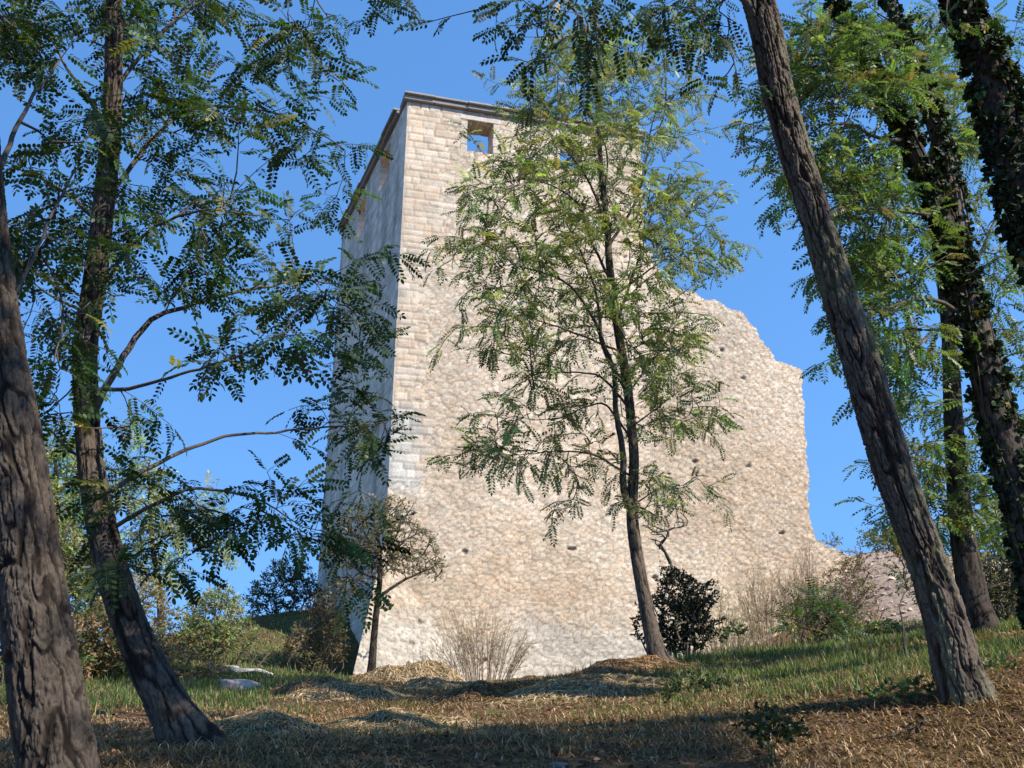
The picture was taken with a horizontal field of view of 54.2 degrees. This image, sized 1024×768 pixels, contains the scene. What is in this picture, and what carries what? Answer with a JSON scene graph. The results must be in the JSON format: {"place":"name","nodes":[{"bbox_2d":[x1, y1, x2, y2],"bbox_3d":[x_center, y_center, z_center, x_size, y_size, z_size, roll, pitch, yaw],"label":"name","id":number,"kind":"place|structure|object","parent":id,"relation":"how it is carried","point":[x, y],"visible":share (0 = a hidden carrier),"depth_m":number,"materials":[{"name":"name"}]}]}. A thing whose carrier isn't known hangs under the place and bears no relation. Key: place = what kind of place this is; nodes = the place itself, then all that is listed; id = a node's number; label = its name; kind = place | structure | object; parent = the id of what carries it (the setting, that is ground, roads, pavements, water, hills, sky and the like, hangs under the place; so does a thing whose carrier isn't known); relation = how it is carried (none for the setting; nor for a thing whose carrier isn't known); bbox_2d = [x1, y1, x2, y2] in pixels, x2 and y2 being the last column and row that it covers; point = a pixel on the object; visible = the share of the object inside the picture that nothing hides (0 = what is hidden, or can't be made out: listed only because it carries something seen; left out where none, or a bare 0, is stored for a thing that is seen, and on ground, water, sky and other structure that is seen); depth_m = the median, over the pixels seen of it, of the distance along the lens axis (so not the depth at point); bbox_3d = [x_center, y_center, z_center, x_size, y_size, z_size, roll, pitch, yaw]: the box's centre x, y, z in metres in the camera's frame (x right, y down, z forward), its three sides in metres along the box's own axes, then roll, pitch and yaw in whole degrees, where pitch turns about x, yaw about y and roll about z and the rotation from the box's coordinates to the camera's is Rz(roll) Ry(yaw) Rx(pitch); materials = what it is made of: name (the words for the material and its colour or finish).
{"place":"outdoors","nodes":[
{"label":"outdoors","id":0,"kind":"place"},
{"bbox_2d":[0,549,1023,767],"bbox_3d":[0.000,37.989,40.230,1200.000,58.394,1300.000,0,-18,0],"label":"ground","id":1,"kind":"structure","parent":0,"point":[895,598],"depth_m":6.84,"materials":[{"name":"plant"}]},
{"bbox_2d":[0,644,94,685],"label":"tall bush","id":2,"kind":"object","parent":1,"relation":"on","point":[2,666],"visible":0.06,"depth_m":16.85,"materials":[{"name":"green plant"}]},
{"bbox_2d":[0,0,149,767],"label":"locust tree","id":3,"kind":"object","parent":1,"relation":"on","point":[50,716],"visible":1,"depth_m":5.14,"materials":[{"name":"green plant"}]},
{"bbox_2d":[43,422,120,570],"bbox_3d":[-14.737,5.188,31.951,5.034,8.816,3.752,0,-18,0],"label":"background tree","id":4,"kind":"object","parent":1,"relation":"on","point":[58,490],"visible":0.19,"depth_m":31.87,"materials":[{"name":"green plant"}]},
{"bbox_2d":[71,596,128,680],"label":"tall bush","id":5,"kind":"object","parent":1,"relation":"on","point":[95,618],"visible":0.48,"depth_m":18.88,"materials":[{"name":"green plant"}]},
{"bbox_2d":[55,507,158,652],"bbox_3d":[-10.359,4.687,23.512,3.646,3.867,2.825,0,-18,0],"label":"tall bush","id":6,"kind":"object","parent":1,"relation":"on","point":[71,549],"visible":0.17,"depth_m":23.30,"materials":[{"name":"green plant"}]},
{"bbox_2d":[105,403,245,636],"bbox_3d":[-11.011,4.827,32.063,5.611,8.982,3.944,0,-18,0],"label":"background tree","id":7,"kind":"object","parent":1,"relation":"on","point":[152,533],"visible":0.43,"depth_m":31.78,"materials":[{"name":"green plant"}]},
{"bbox_2d":[132,564,228,661],"bbox_3d":[-8.482,5.614,24.410,2.858,2.424,2.262,0,-18,0],"label":"tall bush","id":8,"kind":"object","parent":1,"relation":"on","point":[152,594],"visible":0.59,"depth_m":24.15,"materials":[{"name":"green plant"}]},
{"bbox_2d":[149,622,234,680],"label":"tall bush","id":9,"kind":"object","parent":1,"relation":"on","point":[205,667],"visible":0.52,"depth_m":18.88,"materials":[{"name":"green plant"}]},
{"bbox_2d":[0,0,430,746],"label":"locust tree","id":10,"kind":"object","parent":1,"relation":"on","point":[174,712],"visible":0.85,"depth_m":6.94,"materials":[{"name":"green plant"}]},
{"bbox_2d":[170,580,269,666],"bbox_3d":[-7.230,5.845,24.392,2.541,2.234,2.240,0,-18,0],"label":"rounded bush","id":11,"kind":"object","parent":1,"relation":"on","point":[229,632],"visible":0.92,"depth_m":23.97,"materials":[{"name":"green plant"}]},
{"bbox_2d":[220,679,262,690],"bbox_3d":[-4.394,4.957,16.252,0.836,0.322,0.559,-12,-21,32],"label":"rock","id":12,"kind":"object","parent":1,"relation":"on","point":[229,683],"visible":0.45,"depth_m":16.12,"materials":[{"name":"stone"}]},
{"bbox_2d":[228,668,272,675],"bbox_3d":[-5.310,5.842,20.155,0.974,0.222,0.829,0,-18,0],"label":"rock","id":13,"kind":"object","parent":1,"relation":"on","point":[251,670],"visible":0.37,"depth_m":19.90,"materials":[{"name":"stone"}]},
{"bbox_2d":[121,706,383,737],"bbox_3d":[-1.960,2.776,8.168,2.087,0.281,2.054,-12,-22,33],"label":"hay heap","id":14,"kind":"object","parent":1,"relation":"on","point":[279,723],"visible":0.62,"depth_m":7.84,"materials":[{"name":"plant"}]},
{"bbox_2d":[241,554,329,616],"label":"dark bush","id":15,"kind":"object","parent":1,"relation":"on","point":[289,592],"visible":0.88,"depth_m":36.16,"materials":[{"name":"green plant"}]},
{"bbox_2d":[249,621,340,674],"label":"dry shrub","id":16,"kind":"object","parent":1,"relation":"on","point":[298,635],"visible":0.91,"depth_m":26.46,"materials":[{"name":"brown plant"}]},
{"bbox_2d":[258,676,344,695],"bbox_3d":[-2.848,4.366,14.335,2.434,0.356,1.697,0,-18,0],"label":"hay heap","id":17,"kind":"object","parent":1,"relation":"on","point":[293,686],"visible":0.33,"depth_m":14.13,"materials":[{"name":"plant"}]},
{"bbox_2d":[281,586,350,674],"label":"dry shrub","id":18,"kind":"object","parent":1,"relation":"on","point":[324,629],"visible":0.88,"depth_m":27.90,"materials":[{"name":"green plant"}]},
{"bbox_2d":[257,681,435,701],"bbox_3d":[-2.273,4.153,13.389,2.602,0.335,2.005,0,-18,0],"label":"hay heap","id":19,"kind":"object","parent":1,"relation":"on","point":[336,690],"visible":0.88,"depth_m":13.09,"materials":[{"name":"plant"}]},
{"bbox_2d":[350,671,370,678],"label":"hay heap","id":20,"kind":"object","parent":1,"relation":"on","point":[359,675],"visible":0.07,"depth_m":22.51,"materials":[{"name":"plant"}]},
{"bbox_2d":[318,493,447,671],"bbox_3d":[-3.551,5.258,26.683,3.793,5.073,2.483,0,-18,0],"label":"tree","id":21,"kind":"object","parent":1,"relation":"on","point":[379,565],"visible":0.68,"depth_m":26.63,"materials":[{"name":"green plant"}]},
{"bbox_2d":[364,659,466,681],"bbox_3d":[-2.066,6.441,22.086,3.997,0.691,2.865,0,-18,0],"label":"hay heap","id":22,"kind":"object","parent":1,"relation":"on","point":[430,669],"visible":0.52,"depth_m":21.70,"materials":[{"name":"plant"}]},
{"bbox_2d":[323,707,525,735],"bbox_3d":[-0.999,3.061,9.062,2.402,0.254,2.333,0,-18,0],"label":"hay heap","id":23,"kind":"object","parent":1,"relation":"on","point":[409,718],"visible":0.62,"depth_m":8.87,"materials":[{"name":"plant"}]},
{"bbox_2d":[393,676,474,689],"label":"hay heap","id":24,"kind":"object","parent":1,"relation":"on","point":[421,683],"visible":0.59,"depth_m":16.00,"materials":[{"name":"plant"}]},
{"bbox_2d":[393,679,537,706],"bbox_3d":[-0.356,3.856,12.428,2.544,0.361,1.865,0,-18,0],"label":"hay heap","id":25,"kind":"object","parent":1,"relation":"on","point":[479,689],"visible":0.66,"depth_m":12.18,"materials":[{"name":"plant"}]},
{"bbox_2d":[420,591,540,680],"bbox_3d":[-0.876,7.259,28.112,3.439,2.868,2.549,0,-18,0],"label":"bare shrub","id":26,"kind":"object","parent":1,"relation":"on","point":[480,658],"visible":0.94,"depth_m":27.97,"materials":[{"name":"brown plant"}]},
{"bbox_2d":[317,91,660,680],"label":"stone tower","id":27,"kind":"structure","parent":1,"relation":"on","point":[572,594],"depth_m":32.15,"materials":[{"name":"beige stone"}]},
{"bbox_2d":[0,607,1023,738],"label":"grass","id":28,"kind":"structure","parent":1,"relation":"on","point":[214,693],"depth_m":12.17,"materials":[{"name":"green plant"}]},
{"bbox_2d":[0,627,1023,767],"bbox_3d":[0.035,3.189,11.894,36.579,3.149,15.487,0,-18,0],"label":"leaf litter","id":29,"kind":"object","parent":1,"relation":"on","point":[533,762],"visible":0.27,"depth_m":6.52,"materials":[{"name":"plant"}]},
{"bbox_2d":[873,713,929,738],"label":"fallen twig","id":30,"kind":"object","parent":29,"relation":"on","point":[912,729],"visible":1,"depth_m":6.14,"materials":[{"name":"brown wood"}]},
{"bbox_2d":[489,675,544,682],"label":"hay heap","id":31,"kind":"object","parent":1,"relation":"on","point":[530,676],"visible":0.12,"depth_m":20.81,"materials":[{"name":"plant"}]},
{"bbox_2d":[550,762,567,767],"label":"pebble","id":32,"kind":"object","parent":1,"relation":"on","point":[559,765],"visible":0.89,"depth_m":5.78,"materials":[{"name":"stone"}]},
{"bbox_2d":[415,5,762,661],"bbox_3d":[1.565,-1.240,16.073,6.724,11.402,3.633,7,-19,-20],"label":"locust tree","id":33,"kind":"object","parent":1,"relation":"on","point":[624,377],"visible":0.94,"depth_m":15.68,"materials":[{"name":"green plant"}]},
{"bbox_2d":[467,673,719,713],"bbox_3d":[0.942,3.671,11.950,3.188,0.501,2.909,0,-18,0],"label":"hay heap","id":34,"kind":"object","parent":1,"relation":"on","point":[569,688],"visible":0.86,"depth_m":11.55,"materials":[{"name":"plant"}]},
{"bbox_2d":[556,654,712,678],"bbox_3d":[1.613,3.985,13.959,2.458,0.423,2.196,0,-18,0],"label":"hay heap","id":35,"kind":"object","parent":1,"relation":"on","point":[613,664],"visible":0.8,"depth_m":13.77,"materials":[{"name":"plant"}]},
{"bbox_2d":[642,512,695,654],"bbox_3d":[2.677,3.457,17.068,0.826,2.574,0.307,0,-18,0],"label":"dead sapling","id":36,"kind":"object","parent":1,"relation":"on","point":[661,547],"visible":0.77,"depth_m":17.29,"materials":[{"name":"brown plant"}]},
{"bbox_2d":[629,565,727,656],"bbox_3d":[2.793,3.824,16.687,1.745,1.811,1.281,0,-18,0],"label":"evergreen shrub","id":37,"kind":"object","parent":1,"relation":"on","point":[696,605],"visible":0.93,"depth_m":16.46,"materials":[{"name":"green plant"}]},
{"bbox_2d":[363,0,998,707],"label":"locust tree","id":38,"kind":"object","parent":1,"relation":"on","point":[957,670],"visible":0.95,"depth_m":7.35,"materials":[{"name":"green plant"}]},
{"bbox_2d":[661,665,734,704],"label":"weed","id":39,"kind":"object","parent":1,"relation":"on","point":[678,686],"visible":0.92,"depth_m":8.79,"materials":[{"name":"green plant"}]},
{"bbox_2d":[695,568,767,654],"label":"bare shrub","id":40,"kind":"object","parent":1,"relation":"on","point":[748,642],"visible":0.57,"depth_m":29.23,"materials":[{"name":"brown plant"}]},
{"bbox_2d":[715,618,748,645],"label":"weed","id":41,"kind":"object","parent":1,"relation":"on","point":[728,631],"visible":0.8,"depth_m":23.30,"materials":[{"name":"green plant"}]},
{"bbox_2d":[646,245,865,656],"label":"ruined wall","id":42,"kind":"structure","parent":1,"relation":"on","point":[765,494],"depth_m":34.04,"materials":[{"name":"stone"}]},
{"bbox_2d":[717,544,804,647],"bbox_3d":[7.715,6.660,30.348,2.515,3.526,2.284,15,-23,-39],"label":"bare shrub","id":43,"kind":"object","parent":1,"relation":"on","point":[761,628],"visible":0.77,"depth_m":30.34,"materials":[{"name":"brown plant"}]},
{"bbox_2d":[731,694,811,767],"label":"weed","id":44,"kind":"object","parent":1,"relation":"on","point":[787,732],"visible":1,"depth_m":5.83,"materials":[{"name":"green plant"}]},
{"bbox_2d":[765,538,848,642],"bbox_3d":[9.046,6.384,31.017,2.149,3.346,2.193,15,-23,-39],"label":"bare shrub","id":45,"kind":"object","parent":1,"relation":"on","point":[801,583],"visible":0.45,"depth_m":30.95,"materials":[{"name":"brown plant"}]},
{"bbox_2d":[765,573,875,644],"bbox_3d":[6.225,4.668,20.511,2.475,1.703,2.017,0,-18,0],"label":"sumac sapling","id":46,"kind":"object","parent":1,"relation":"on","point":[836,619],"visible":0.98,"depth_m":20.38,"materials":[{"name":"green plant"}]},
{"bbox_2d":[822,531,842,547],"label":"skyline bush","id":47,"kind":"object","parent":1,"relation":"on","point":[835,544],"visible":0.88,"depth_m":34.91,"materials":[{"name":"green plant"}]},
{"bbox_2d":[807,546,885,641],"bbox_3d":[9.209,5.736,27.531,2.196,2.718,1.938,0,-18,0],"label":"thorny shrub","id":48,"kind":"object","parent":1,"relation":"on","point":[847,563],"visible":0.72,"depth_m":27.37,"materials":[{"name":"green plant"}]},
{"bbox_2d":[838,617,905,638],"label":"bramble","id":49,"kind":"object","parent":1,"relation":"on","point":[872,626],"visible":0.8,"depth_m":24.16,"materials":[{"name":"green plant"}]},
{"bbox_2d":[723,0,1023,597],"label":"locust tree","id":50,"kind":"object","parent":1,"relation":"on","point":[874,260],"visible":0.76,"depth_m":11.90,"materials":[{"name":"green plant"}]},
{"bbox_2d":[823,0,1023,629],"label":"ivy","id":51,"kind":"object","parent":50,"relation":"attached to","point":[1008,376],"visible":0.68,"depth_m":11.70,"materials":[{"name":"green plant"}]},
{"bbox_2d":[877,0,981,265],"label":"ivy","id":52,"kind":"object","parent":50,"relation":"attached to","point":[949,148],"visible":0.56,"depth_m":12.69,"materials":[{"name":"green plant"}]},
{"bbox_2d":[855,521,892,551],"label":"skyline bush","id":53,"kind":"object","parent":1,"relation":"on","point":[864,536],"visible":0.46,"depth_m":35.88,"materials":[{"name":"green plant"}]},
{"bbox_2d":[859,522,917,658],"bbox_3d":[3.575,1.888,9.207,0.754,1.411,0.972,0,-18,0],"label":"locust sapling","id":54,"kind":"object","parent":1,"relation":"on","point":[893,540],"visible":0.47,"depth_m":9.24,"materials":[{"name":"green plant"}]},
{"bbox_2d":[853,674,935,703],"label":"weed","id":55,"kind":"object","parent":1,"relation":"on","point":[904,685],"visible":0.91,"depth_m":6.83,"materials":[{"name":"green plant"}]},
{"bbox_2d":[813,549,1006,627],"bbox_3d":[13.511,6.095,30.858,8.141,3.439,9.665,0,-18,0],"label":"rubble","id":56,"kind":"object","parent":1,"relation":"on","point":[904,603],"visible":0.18,"depth_m":30.32,"materials":[{"name":"stone"}]},
{"bbox_2d":[833,0,1023,633],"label":"locust tree","id":57,"kind":"object","parent":1,"relation":"on","point":[958,522],"visible":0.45,"depth_m":13.28,"materials":[{"name":"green plant"}]},
{"bbox_2d":[906,560,954,597],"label":"thicket bush","id":58,"kind":"object","parent":1,"relation":"on","point":[951,566],"visible":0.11,"depth_m":29.25,"materials":[{"name":"green plant"}]},
{"bbox_2d":[894,0,1023,260],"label":"locust tree","id":59,"kind":"object","parent":1,"relation":"on","point":[994,98],"visible":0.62,"depth_m":10.28,"materials":[{"name":"green plant"}]},
{"bbox_2d":[938,0,1023,289],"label":"ivy","id":60,"kind":"object","parent":59,"relation":"attached to","point":[974,91],"visible":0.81,"depth_m":10.26,"materials":[{"name":"green plant"}]},
{"bbox_2d":[975,498,1016,621],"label":"thicket bush","id":61,"kind":"object","parent":1,"relation":"on","point":[985,543],"visible":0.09,"depth_m":23.68,"materials":[{"name":"green plant"}]},
{"bbox_2d":[980,536,1019,622],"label":"thicket bush","id":62,"kind":"object","parent":1,"relation":"on","point":[1006,600],"visible":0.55,"depth_m":15.39,"materials":[{"name":"green plant"}]},
{"bbox_2d":[983,654,1020,674],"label":"weed","id":63,"kind":"object","parent":1,"relation":"on","point":[992,662],"visible":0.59,"depth_m":7.26,"materials":[{"name":"green plant"}]},
{"bbox_2d":[0,0,1023,650],"label":"sky","id":64,"kind":"structure","parent":0,"point":[443,64],"materials":[{"name":"blue"}]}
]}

